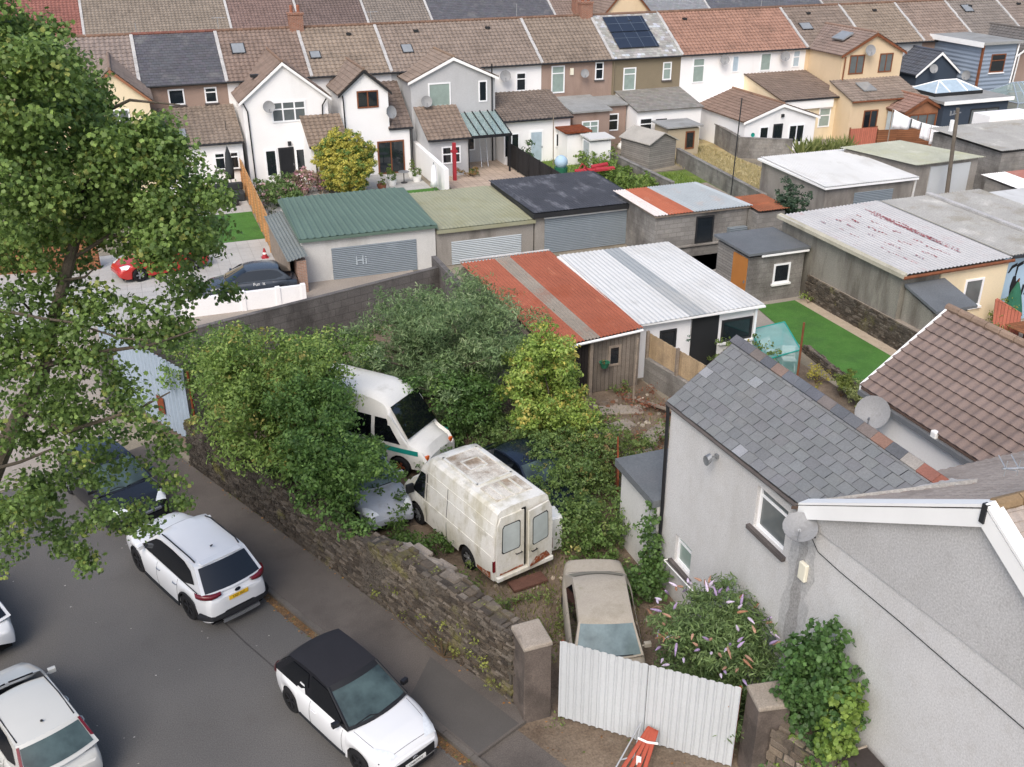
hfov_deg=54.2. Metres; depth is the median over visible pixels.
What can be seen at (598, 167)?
folded play frame
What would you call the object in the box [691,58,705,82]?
window
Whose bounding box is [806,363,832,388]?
yellow flowers
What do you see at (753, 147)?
block wall
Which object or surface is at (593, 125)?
window
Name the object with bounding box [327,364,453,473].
camper van
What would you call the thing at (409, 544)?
stone slab
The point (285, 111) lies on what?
window
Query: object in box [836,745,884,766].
bin store
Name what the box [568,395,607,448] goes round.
bramble
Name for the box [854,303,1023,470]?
neighbour house
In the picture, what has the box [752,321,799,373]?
net cage
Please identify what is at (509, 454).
abandoned car
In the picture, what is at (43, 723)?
parked car
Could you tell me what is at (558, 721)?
weed clump
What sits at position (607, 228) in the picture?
roller door
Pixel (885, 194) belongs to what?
roller door
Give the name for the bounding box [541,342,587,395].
dark doors
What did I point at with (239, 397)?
maple tree
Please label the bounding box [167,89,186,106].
window
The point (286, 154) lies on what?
door
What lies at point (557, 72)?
window
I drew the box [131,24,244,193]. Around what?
terraced house
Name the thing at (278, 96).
terraced house
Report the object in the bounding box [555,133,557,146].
window
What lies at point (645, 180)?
weed patch
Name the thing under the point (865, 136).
board fence
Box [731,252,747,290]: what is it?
door
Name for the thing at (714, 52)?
terraced house
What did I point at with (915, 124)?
laundry sheet
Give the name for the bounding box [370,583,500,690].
weed clump
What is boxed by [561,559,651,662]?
parked car
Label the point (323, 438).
sycamore tree
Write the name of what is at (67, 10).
terraced house
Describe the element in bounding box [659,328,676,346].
window
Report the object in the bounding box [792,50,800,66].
window
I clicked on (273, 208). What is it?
lavender bush
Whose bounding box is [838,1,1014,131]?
terraced house
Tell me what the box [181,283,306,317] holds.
front wall
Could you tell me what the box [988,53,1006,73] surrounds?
window
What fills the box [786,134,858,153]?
spiky plants
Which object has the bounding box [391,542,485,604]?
weed clump
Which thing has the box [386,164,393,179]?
potted plant
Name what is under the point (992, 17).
terraced house
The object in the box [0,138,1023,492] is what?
ground
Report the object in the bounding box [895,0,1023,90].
terraced house
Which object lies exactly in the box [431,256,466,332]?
block wall
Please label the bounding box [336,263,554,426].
willow tree
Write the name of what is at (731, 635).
buddleia
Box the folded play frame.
[575,162,614,171]
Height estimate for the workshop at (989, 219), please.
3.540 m
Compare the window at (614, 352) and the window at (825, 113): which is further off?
the window at (825, 113)
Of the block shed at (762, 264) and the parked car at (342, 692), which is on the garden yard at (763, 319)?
the block shed at (762, 264)
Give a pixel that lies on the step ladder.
(483, 151)
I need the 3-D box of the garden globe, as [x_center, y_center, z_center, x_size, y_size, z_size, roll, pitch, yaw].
[3.074,-13.556,62.743,0.840,1.540,0.840,-9,28,-19]
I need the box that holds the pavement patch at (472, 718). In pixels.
[410,657,518,752]
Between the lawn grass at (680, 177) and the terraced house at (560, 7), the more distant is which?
the terraced house at (560, 7)
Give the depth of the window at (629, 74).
71.42 m
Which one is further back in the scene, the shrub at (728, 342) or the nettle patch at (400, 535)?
the shrub at (728, 342)
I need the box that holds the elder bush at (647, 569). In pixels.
[623,500,673,605]
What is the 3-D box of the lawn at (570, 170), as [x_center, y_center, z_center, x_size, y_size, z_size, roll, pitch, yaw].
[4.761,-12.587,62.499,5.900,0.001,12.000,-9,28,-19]
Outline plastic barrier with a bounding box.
[621,726,657,766]
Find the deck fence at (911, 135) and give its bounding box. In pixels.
[875,128,930,145]
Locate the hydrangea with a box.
[252,171,304,205]
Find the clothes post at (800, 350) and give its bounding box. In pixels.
[796,322,804,375]
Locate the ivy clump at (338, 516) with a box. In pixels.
[231,441,367,536]
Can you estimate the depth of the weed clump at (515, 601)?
25.35 m
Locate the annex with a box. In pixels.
[615,449,667,564]
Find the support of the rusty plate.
on the yard at (454, 557)
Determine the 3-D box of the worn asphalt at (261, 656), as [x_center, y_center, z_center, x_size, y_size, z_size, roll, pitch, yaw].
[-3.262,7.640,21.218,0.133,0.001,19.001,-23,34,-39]
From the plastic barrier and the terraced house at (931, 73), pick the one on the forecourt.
the plastic barrier
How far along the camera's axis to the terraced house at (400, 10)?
91.32 m
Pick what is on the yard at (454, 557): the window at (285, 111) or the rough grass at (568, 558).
the rough grass at (568, 558)
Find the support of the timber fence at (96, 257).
on the ground at (804, 360)
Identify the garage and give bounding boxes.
[277,187,437,282]
[409,185,535,265]
[488,171,628,252]
[757,148,918,210]
[841,140,984,196]
[930,108,1023,189]
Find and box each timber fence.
[0,240,100,274]
[239,158,270,252]
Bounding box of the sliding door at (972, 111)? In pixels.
[968,107,998,123]
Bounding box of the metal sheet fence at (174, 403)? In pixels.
[97,324,194,435]
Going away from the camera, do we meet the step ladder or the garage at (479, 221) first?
the garage at (479, 221)
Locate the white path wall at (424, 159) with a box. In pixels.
[413,141,448,189]
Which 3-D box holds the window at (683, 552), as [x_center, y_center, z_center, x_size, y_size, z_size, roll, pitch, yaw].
[4.308,4.219,24.688,0.060,0.800,0.760,-9,28,-19]
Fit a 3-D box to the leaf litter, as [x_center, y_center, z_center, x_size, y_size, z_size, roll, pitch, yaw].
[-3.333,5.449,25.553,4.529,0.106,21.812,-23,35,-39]
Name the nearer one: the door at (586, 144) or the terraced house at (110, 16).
the door at (586, 144)
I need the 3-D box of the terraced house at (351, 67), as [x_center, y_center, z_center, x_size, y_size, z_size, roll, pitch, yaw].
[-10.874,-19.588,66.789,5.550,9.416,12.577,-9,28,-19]
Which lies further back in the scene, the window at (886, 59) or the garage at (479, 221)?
the window at (886, 59)
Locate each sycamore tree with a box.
[253,368,406,541]
[398,349,511,432]
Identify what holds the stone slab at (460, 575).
on the yard at (454, 557)
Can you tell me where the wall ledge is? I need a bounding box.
[811,275,919,331]
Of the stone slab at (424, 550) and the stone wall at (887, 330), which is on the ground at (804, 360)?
the stone wall at (887, 330)
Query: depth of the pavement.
25.58 m
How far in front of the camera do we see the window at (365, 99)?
61.99 m
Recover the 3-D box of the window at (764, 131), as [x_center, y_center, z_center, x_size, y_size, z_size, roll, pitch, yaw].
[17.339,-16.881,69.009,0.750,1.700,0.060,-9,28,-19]
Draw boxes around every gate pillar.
[511,618,552,722]
[737,680,789,766]
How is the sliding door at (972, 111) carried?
in the terraced house at (931, 73)
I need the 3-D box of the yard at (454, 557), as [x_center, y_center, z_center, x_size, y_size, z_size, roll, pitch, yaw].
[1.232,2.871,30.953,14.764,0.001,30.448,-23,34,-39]
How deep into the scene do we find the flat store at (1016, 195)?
50.26 m
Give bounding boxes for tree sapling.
[758,614,870,766]
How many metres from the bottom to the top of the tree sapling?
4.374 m
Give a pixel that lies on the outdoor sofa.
(234, 186)
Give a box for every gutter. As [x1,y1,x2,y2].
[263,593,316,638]
[437,733,477,766]
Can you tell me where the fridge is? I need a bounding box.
[552,506,561,550]
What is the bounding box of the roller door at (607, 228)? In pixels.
[544,210,626,251]
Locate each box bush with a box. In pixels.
[831,368,857,396]
[842,378,863,406]
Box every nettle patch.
[339,483,420,542]
[382,486,456,565]
[404,409,518,478]
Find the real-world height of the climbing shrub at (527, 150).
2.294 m
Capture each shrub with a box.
[521,139,534,156]
[707,334,781,362]
[769,680,868,766]
[774,175,812,213]
[798,291,814,302]
[986,297,1019,327]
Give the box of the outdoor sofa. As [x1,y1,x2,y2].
[211,181,245,205]
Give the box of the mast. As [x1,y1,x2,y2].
[730,98,742,194]
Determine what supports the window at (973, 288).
in the workshop at (877, 255)
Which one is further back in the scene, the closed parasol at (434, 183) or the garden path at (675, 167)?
the garden path at (675, 167)
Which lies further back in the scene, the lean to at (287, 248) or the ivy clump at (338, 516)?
the lean to at (287, 248)
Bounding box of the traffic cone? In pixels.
[261,248,268,258]
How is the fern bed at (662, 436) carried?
on the yard at (454, 557)
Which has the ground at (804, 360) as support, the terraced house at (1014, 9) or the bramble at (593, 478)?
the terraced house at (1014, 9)
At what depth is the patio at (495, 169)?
63.96 m
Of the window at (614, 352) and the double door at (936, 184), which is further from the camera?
the double door at (936, 184)
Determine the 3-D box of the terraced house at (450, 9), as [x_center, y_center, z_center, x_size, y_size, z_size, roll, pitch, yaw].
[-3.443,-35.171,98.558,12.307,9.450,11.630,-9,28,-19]
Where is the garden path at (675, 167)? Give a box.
[612,147,683,171]
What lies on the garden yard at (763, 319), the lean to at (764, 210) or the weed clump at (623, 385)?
the lean to at (764, 210)
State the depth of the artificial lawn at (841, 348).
40.38 m
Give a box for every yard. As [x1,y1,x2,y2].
[142,323,745,705]
[691,253,804,345]
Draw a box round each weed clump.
[357,349,439,374]
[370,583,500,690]
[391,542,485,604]
[458,560,509,608]
[500,587,539,609]
[528,614,565,658]
[533,584,563,631]
[551,711,564,728]
[606,379,632,394]
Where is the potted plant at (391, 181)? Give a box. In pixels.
[386,170,396,185]
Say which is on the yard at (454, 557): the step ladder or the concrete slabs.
the concrete slabs
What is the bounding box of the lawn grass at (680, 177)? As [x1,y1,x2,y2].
[541,160,728,193]
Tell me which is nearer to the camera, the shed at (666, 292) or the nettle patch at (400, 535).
the nettle patch at (400, 535)
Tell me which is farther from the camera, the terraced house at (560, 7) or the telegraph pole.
the terraced house at (560, 7)
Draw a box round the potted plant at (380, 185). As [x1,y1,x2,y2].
[377,172,385,188]
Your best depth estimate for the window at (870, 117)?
72.08 m
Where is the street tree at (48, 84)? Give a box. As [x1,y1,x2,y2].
[0,0,247,579]
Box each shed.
[459,249,643,395]
[557,241,765,377]
[619,125,678,169]
[714,227,810,301]
[981,169,1023,191]
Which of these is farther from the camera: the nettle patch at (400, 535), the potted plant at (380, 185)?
the potted plant at (380, 185)
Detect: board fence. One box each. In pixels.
[643,331,705,396]
[848,126,877,144]
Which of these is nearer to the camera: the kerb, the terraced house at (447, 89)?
the kerb
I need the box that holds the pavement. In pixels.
[129,442,525,757]
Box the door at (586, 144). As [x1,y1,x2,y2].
[583,140,588,163]
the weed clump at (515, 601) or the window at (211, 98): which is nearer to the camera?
the weed clump at (515, 601)
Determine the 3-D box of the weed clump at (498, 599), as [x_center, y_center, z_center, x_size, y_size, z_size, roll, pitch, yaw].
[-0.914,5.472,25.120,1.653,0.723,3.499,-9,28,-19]
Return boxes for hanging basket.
[599,360,609,368]
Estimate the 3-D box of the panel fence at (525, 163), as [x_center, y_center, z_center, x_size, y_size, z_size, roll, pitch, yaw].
[1.362,-13.291,62.272,0.135,1.680,12.680,-9,28,-19]
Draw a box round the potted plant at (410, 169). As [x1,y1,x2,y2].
[408,159,416,176]
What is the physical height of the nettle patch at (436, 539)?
1.222 m
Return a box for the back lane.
[0,244,716,490]
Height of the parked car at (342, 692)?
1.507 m
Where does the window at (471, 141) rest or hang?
in the terraced house at (447, 89)
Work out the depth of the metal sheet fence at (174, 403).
33.23 m
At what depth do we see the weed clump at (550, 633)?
24.28 m
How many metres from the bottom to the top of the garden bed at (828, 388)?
0.001 m
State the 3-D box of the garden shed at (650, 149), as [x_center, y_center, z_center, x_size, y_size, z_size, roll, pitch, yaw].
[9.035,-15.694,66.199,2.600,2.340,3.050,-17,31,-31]
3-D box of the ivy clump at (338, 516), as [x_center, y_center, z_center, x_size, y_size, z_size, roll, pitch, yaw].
[-5.836,3.407,27.693,1.198,2.162,6.347,-23,34,-38]
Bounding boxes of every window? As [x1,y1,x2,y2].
[113,109,129,124]
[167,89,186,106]
[204,87,218,104]
[214,152,224,171]
[230,151,240,170]
[264,149,278,177]
[271,100,306,122]
[294,148,304,169]
[356,90,378,108]
[428,82,450,105]
[442,145,460,163]
[469,139,474,150]
[478,80,486,101]
[504,133,519,157]
[516,72,525,91]
[551,65,564,92]
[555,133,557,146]
[582,120,598,132]
[594,62,603,81]
[608,344,621,366]
[609,113,618,130]
[623,67,635,89]
[639,117,652,128]
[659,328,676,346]
[661,62,671,81]
[677,537,691,572]
[685,131,694,148]
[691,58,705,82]
[694,215,714,242]
[718,316,752,345]
[731,55,739,71]
[756,488,787,549]
[759,53,771,70]
[759,126,768,137]
[764,623,775,658]
[770,262,790,286]
[788,124,804,142]
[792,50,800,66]
[817,107,830,127]
[848,54,865,74]
[862,109,878,127]
[877,53,893,72]
[909,112,936,128]
[963,277,984,309]
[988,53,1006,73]
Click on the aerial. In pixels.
(1012, 468)
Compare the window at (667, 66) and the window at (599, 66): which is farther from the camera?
the window at (667, 66)
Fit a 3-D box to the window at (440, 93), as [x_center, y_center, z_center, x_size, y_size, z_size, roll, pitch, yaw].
[-4.669,-18.621,64.492,1.500,1.500,0.060,-9,28,-19]
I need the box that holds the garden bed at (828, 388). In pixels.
[798,363,857,414]
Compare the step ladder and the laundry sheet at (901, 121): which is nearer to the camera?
the step ladder
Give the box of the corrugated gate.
[558,640,741,765]
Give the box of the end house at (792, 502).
[657,334,1023,766]
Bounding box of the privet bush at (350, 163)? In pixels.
[310,125,377,192]
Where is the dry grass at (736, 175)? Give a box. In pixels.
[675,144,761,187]
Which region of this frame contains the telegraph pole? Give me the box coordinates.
[945,108,960,192]
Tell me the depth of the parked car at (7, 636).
23.46 m
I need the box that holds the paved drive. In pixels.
[0,239,274,336]
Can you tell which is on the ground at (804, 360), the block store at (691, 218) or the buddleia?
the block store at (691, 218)
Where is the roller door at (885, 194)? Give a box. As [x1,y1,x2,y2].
[853,188,892,204]
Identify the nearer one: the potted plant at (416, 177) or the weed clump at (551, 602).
the weed clump at (551, 602)
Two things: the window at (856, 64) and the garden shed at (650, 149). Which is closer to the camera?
the garden shed at (650, 149)
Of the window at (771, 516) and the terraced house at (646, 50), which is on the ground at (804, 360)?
the terraced house at (646, 50)
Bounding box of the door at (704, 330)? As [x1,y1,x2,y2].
[689,315,719,365]
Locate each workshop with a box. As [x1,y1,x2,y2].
[777,200,1015,322]
[880,189,1023,318]
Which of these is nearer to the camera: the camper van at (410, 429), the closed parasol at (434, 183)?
the camper van at (410, 429)
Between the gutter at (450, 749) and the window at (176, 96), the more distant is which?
the window at (176, 96)
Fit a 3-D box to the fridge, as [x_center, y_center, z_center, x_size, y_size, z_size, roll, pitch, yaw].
[1.039,3.999,27.377,0.520,1.070,0.630,-9,28,-19]
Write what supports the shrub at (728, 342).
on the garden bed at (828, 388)
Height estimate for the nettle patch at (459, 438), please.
1.224 m
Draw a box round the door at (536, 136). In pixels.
[530,130,542,160]
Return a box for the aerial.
[998,454,1023,475]
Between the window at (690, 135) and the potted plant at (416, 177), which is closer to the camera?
the potted plant at (416, 177)
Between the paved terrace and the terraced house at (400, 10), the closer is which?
the paved terrace
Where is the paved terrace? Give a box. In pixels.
[198,189,251,215]
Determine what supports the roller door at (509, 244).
in the garage at (479, 221)
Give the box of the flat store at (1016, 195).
[990,188,1023,203]
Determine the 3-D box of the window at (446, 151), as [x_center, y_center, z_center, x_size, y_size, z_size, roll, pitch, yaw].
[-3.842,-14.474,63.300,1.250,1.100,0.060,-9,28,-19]
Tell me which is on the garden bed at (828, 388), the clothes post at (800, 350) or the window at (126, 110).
the clothes post at (800, 350)
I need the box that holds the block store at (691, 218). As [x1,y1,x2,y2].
[613,182,752,255]
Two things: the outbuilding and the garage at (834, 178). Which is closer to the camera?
the garage at (834, 178)
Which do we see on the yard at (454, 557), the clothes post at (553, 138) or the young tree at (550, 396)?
the young tree at (550, 396)
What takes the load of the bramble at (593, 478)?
on the yard at (454, 557)
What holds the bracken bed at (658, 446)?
on the yard at (454, 557)
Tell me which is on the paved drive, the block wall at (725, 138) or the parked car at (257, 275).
the parked car at (257, 275)
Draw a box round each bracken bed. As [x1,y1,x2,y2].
[582,428,664,479]
[616,382,671,426]
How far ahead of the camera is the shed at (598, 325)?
37.15 m
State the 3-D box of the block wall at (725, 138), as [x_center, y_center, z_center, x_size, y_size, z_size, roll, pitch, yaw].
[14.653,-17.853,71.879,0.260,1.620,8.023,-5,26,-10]
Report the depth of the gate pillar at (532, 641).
21.34 m
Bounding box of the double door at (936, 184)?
[925,162,970,194]
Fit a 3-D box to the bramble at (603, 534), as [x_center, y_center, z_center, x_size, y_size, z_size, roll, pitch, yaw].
[2.435,4.156,27.037,2.395,1.392,2.297,-9,28,-19]
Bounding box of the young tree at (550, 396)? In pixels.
[492,316,607,447]
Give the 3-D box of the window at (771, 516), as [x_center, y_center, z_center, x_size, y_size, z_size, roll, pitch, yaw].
[5.432,2.780,20.670,0.060,1.020,1.080,-9,28,-19]
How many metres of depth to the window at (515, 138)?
65.98 m
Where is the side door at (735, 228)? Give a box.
[727,225,747,231]
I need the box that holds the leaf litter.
[175,458,684,766]
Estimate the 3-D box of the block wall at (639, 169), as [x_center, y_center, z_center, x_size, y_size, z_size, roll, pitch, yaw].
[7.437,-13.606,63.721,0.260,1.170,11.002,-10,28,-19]
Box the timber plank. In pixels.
[636,398,670,411]
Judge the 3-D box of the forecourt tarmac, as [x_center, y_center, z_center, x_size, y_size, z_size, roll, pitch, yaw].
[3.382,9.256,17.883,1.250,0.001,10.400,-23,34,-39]
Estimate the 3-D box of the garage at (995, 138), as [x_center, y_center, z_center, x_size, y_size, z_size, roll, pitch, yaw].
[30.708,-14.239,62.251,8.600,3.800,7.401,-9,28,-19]
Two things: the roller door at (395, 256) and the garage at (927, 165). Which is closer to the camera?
the roller door at (395, 256)
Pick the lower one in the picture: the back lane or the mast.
the back lane
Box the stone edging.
[802,344,863,392]
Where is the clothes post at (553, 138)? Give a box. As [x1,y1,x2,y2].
[553,113,553,164]
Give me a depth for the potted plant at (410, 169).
63.42 m
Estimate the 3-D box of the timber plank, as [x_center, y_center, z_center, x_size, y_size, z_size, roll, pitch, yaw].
[4.973,0.751,34.849,0.160,0.241,1.594,-20,32,-35]
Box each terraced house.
[0,0,85,35]
[53,33,156,189]
[80,0,231,34]
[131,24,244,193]
[215,5,348,190]
[225,0,295,27]
[295,0,369,24]
[300,11,413,174]
[362,0,432,22]
[374,19,511,175]
[425,0,555,19]
[449,4,573,164]
[521,0,627,146]
[549,0,594,14]
[593,0,709,12]
[593,11,703,144]
[657,8,820,149]
[706,0,823,7]
[720,0,839,138]
[780,3,940,141]
[822,0,896,3]
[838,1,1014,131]
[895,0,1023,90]
[946,0,1023,108]
[998,0,1023,26]
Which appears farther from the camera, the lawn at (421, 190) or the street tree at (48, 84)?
the lawn at (421, 190)
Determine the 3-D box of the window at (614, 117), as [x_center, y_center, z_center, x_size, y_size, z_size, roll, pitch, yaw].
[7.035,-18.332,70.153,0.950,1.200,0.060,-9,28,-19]
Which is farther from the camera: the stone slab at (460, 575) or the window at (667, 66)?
the window at (667, 66)
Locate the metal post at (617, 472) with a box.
[614,436,618,509]
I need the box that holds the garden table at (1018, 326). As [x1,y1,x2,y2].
[1005,321,1023,337]
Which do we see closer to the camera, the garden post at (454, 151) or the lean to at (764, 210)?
the lean to at (764, 210)
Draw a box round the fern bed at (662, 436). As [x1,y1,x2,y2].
[630,418,670,451]
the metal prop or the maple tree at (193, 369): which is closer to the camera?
the metal prop
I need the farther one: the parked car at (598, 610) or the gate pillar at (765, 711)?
the parked car at (598, 610)
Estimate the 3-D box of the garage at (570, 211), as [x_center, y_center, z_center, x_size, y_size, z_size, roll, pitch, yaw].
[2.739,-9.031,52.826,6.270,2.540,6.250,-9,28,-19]
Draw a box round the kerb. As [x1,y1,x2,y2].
[168,507,489,766]
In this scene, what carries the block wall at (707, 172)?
on the ground at (804, 360)
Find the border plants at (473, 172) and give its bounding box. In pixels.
[452,167,479,175]
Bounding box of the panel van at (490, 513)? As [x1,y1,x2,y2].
[404,444,552,582]
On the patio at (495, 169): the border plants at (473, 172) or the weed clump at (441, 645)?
the border plants at (473, 172)
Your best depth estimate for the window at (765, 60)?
74.75 m
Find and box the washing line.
[887,109,939,140]
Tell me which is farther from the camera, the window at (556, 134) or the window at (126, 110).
the window at (556, 134)
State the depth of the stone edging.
38.12 m
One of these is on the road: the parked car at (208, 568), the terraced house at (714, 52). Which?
the parked car at (208, 568)
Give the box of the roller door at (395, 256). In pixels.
[331,239,417,279]
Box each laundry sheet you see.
[892,110,910,129]
[911,119,920,128]
[919,123,930,140]
[929,125,938,143]
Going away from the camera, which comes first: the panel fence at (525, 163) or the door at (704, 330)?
the door at (704, 330)
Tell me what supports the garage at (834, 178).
on the ground at (804, 360)
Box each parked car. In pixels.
[0,601,15,650]
[0,662,104,766]
[58,437,168,529]
[111,253,208,281]
[126,512,268,624]
[202,260,297,295]
[274,628,437,766]
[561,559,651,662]
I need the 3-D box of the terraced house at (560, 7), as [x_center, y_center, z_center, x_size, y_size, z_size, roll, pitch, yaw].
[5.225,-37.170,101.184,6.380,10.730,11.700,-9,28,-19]
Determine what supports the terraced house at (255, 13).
on the ground at (804, 360)
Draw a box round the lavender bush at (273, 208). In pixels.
[263,203,276,214]
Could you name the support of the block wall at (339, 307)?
on the yard at (454, 557)
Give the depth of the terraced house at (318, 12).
89.52 m
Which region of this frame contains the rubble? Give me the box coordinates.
[494,392,669,636]
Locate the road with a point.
(207, 704)
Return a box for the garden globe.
[554,155,567,172]
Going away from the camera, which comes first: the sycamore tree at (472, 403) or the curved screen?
the sycamore tree at (472, 403)
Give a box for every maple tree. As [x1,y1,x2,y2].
[155,320,390,429]
[183,324,366,488]
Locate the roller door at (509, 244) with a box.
[451,234,520,264]
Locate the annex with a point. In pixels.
(641, 482)
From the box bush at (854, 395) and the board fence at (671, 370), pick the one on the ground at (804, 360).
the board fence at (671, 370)
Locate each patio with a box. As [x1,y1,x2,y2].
[254,173,430,214]
[413,159,523,188]
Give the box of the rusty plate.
[507,571,547,592]
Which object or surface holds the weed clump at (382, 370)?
on the yard at (454, 557)
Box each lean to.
[264,211,308,291]
[734,193,788,230]
[900,278,977,329]
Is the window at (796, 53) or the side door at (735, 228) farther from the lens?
the window at (796, 53)
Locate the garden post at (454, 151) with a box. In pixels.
[451,142,457,180]
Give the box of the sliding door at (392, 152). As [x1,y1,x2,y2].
[377,140,404,173]
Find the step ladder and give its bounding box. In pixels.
[479,138,488,166]
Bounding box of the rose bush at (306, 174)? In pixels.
[288,166,326,194]
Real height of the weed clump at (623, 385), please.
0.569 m
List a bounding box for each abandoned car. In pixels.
[322,442,413,531]
[482,437,593,524]
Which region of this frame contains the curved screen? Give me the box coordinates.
[993,298,1021,335]
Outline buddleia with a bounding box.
[644,571,784,749]
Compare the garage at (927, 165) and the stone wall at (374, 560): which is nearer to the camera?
the stone wall at (374, 560)
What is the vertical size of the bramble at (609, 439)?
1.817 m
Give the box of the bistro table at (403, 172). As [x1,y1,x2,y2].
[398,170,408,183]
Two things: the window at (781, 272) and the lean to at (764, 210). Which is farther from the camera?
the lean to at (764, 210)
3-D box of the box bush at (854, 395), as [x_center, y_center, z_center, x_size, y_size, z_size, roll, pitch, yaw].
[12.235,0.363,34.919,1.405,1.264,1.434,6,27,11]
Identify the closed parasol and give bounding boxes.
[225,145,233,181]
[430,162,437,189]
[1005,278,1021,315]
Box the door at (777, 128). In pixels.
[772,123,782,137]
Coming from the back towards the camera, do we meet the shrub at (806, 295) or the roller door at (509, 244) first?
the roller door at (509, 244)
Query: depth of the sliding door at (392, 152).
63.97 m
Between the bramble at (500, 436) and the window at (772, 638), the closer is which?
the window at (772, 638)
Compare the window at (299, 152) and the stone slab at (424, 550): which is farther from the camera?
the window at (299, 152)
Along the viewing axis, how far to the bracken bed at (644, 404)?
35.09 m
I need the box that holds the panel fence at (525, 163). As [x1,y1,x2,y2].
[507,141,560,176]
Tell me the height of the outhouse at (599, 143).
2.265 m
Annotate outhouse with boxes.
[555,124,591,164]
[580,132,614,167]
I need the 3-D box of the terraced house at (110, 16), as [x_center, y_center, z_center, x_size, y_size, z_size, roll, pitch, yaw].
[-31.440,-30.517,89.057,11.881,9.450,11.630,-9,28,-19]
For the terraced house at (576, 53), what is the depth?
70.14 m
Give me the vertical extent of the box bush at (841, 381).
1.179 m
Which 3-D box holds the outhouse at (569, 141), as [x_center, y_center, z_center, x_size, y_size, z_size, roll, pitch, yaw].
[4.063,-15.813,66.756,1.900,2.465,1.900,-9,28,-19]
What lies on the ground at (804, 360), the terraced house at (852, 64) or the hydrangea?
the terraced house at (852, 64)
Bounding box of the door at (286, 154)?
[278,147,295,180]
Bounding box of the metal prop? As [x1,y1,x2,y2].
[615,722,640,766]
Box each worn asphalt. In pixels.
[222,620,273,667]
[418,747,458,766]
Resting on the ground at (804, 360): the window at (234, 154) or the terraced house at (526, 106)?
the terraced house at (526, 106)
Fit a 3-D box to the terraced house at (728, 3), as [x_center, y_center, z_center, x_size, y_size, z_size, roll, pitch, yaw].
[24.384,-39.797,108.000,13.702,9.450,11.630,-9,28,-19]
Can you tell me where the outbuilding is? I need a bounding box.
[651,118,703,156]
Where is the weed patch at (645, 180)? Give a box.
[573,150,659,188]
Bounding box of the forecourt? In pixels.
[518,648,745,766]
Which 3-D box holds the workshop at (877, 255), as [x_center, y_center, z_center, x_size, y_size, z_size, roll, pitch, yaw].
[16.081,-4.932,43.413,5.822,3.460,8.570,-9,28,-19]
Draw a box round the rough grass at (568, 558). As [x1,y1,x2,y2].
[479,396,670,662]
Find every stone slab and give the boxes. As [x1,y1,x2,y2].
[405,542,420,552]
[414,543,432,556]
[424,555,442,565]
[437,558,457,571]
[455,572,467,579]
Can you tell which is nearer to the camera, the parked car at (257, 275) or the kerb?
the kerb
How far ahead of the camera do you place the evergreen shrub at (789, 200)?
49.99 m
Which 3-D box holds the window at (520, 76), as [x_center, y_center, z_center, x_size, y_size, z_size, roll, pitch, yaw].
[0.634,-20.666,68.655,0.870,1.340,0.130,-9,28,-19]
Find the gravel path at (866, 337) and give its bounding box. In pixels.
[795,299,896,355]
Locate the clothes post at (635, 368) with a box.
[632,338,638,401]
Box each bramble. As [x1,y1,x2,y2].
[465,414,591,506]
[522,424,630,552]
[529,407,655,505]
[554,507,637,566]
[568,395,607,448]
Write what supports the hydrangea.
on the patio at (373, 180)
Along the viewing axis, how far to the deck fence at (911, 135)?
70.66 m
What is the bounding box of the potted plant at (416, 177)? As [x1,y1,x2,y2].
[412,167,421,181]
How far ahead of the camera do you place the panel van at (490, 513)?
26.01 m
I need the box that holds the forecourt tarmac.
[480,730,565,766]
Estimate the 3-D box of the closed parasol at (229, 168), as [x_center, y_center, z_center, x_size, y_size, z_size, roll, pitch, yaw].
[-16.650,-12.554,58.982,0.600,3.050,0.585,-9,28,-19]
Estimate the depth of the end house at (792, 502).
18.53 m
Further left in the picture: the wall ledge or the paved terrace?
the paved terrace
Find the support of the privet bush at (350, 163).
on the patio at (373, 180)
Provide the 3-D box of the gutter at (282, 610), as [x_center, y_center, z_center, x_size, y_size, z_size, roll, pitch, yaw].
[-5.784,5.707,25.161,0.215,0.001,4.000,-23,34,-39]
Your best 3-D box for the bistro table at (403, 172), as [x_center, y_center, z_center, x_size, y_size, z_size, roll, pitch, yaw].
[-6.721,-12.829,62.192,0.700,0.720,0.700,-9,28,-19]
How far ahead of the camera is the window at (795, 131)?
69.74 m
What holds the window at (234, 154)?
in the terraced house at (186, 70)
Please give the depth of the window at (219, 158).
60.08 m
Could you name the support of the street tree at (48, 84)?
on the ground at (804, 360)
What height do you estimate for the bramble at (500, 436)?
2.002 m
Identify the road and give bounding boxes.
[0,481,465,766]
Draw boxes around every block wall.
[98,266,439,403]
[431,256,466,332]
[610,152,674,185]
[675,148,766,196]
[714,123,739,155]
[737,137,792,158]
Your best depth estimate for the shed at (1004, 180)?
55.82 m
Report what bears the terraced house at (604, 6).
on the ground at (804, 360)
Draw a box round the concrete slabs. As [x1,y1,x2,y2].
[592,405,669,455]
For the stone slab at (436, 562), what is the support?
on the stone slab
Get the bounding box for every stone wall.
[183,415,522,702]
[764,722,848,766]
[804,274,917,350]
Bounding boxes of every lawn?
[202,211,264,242]
[406,188,438,192]
[543,161,633,188]
[657,170,722,190]
[759,300,890,382]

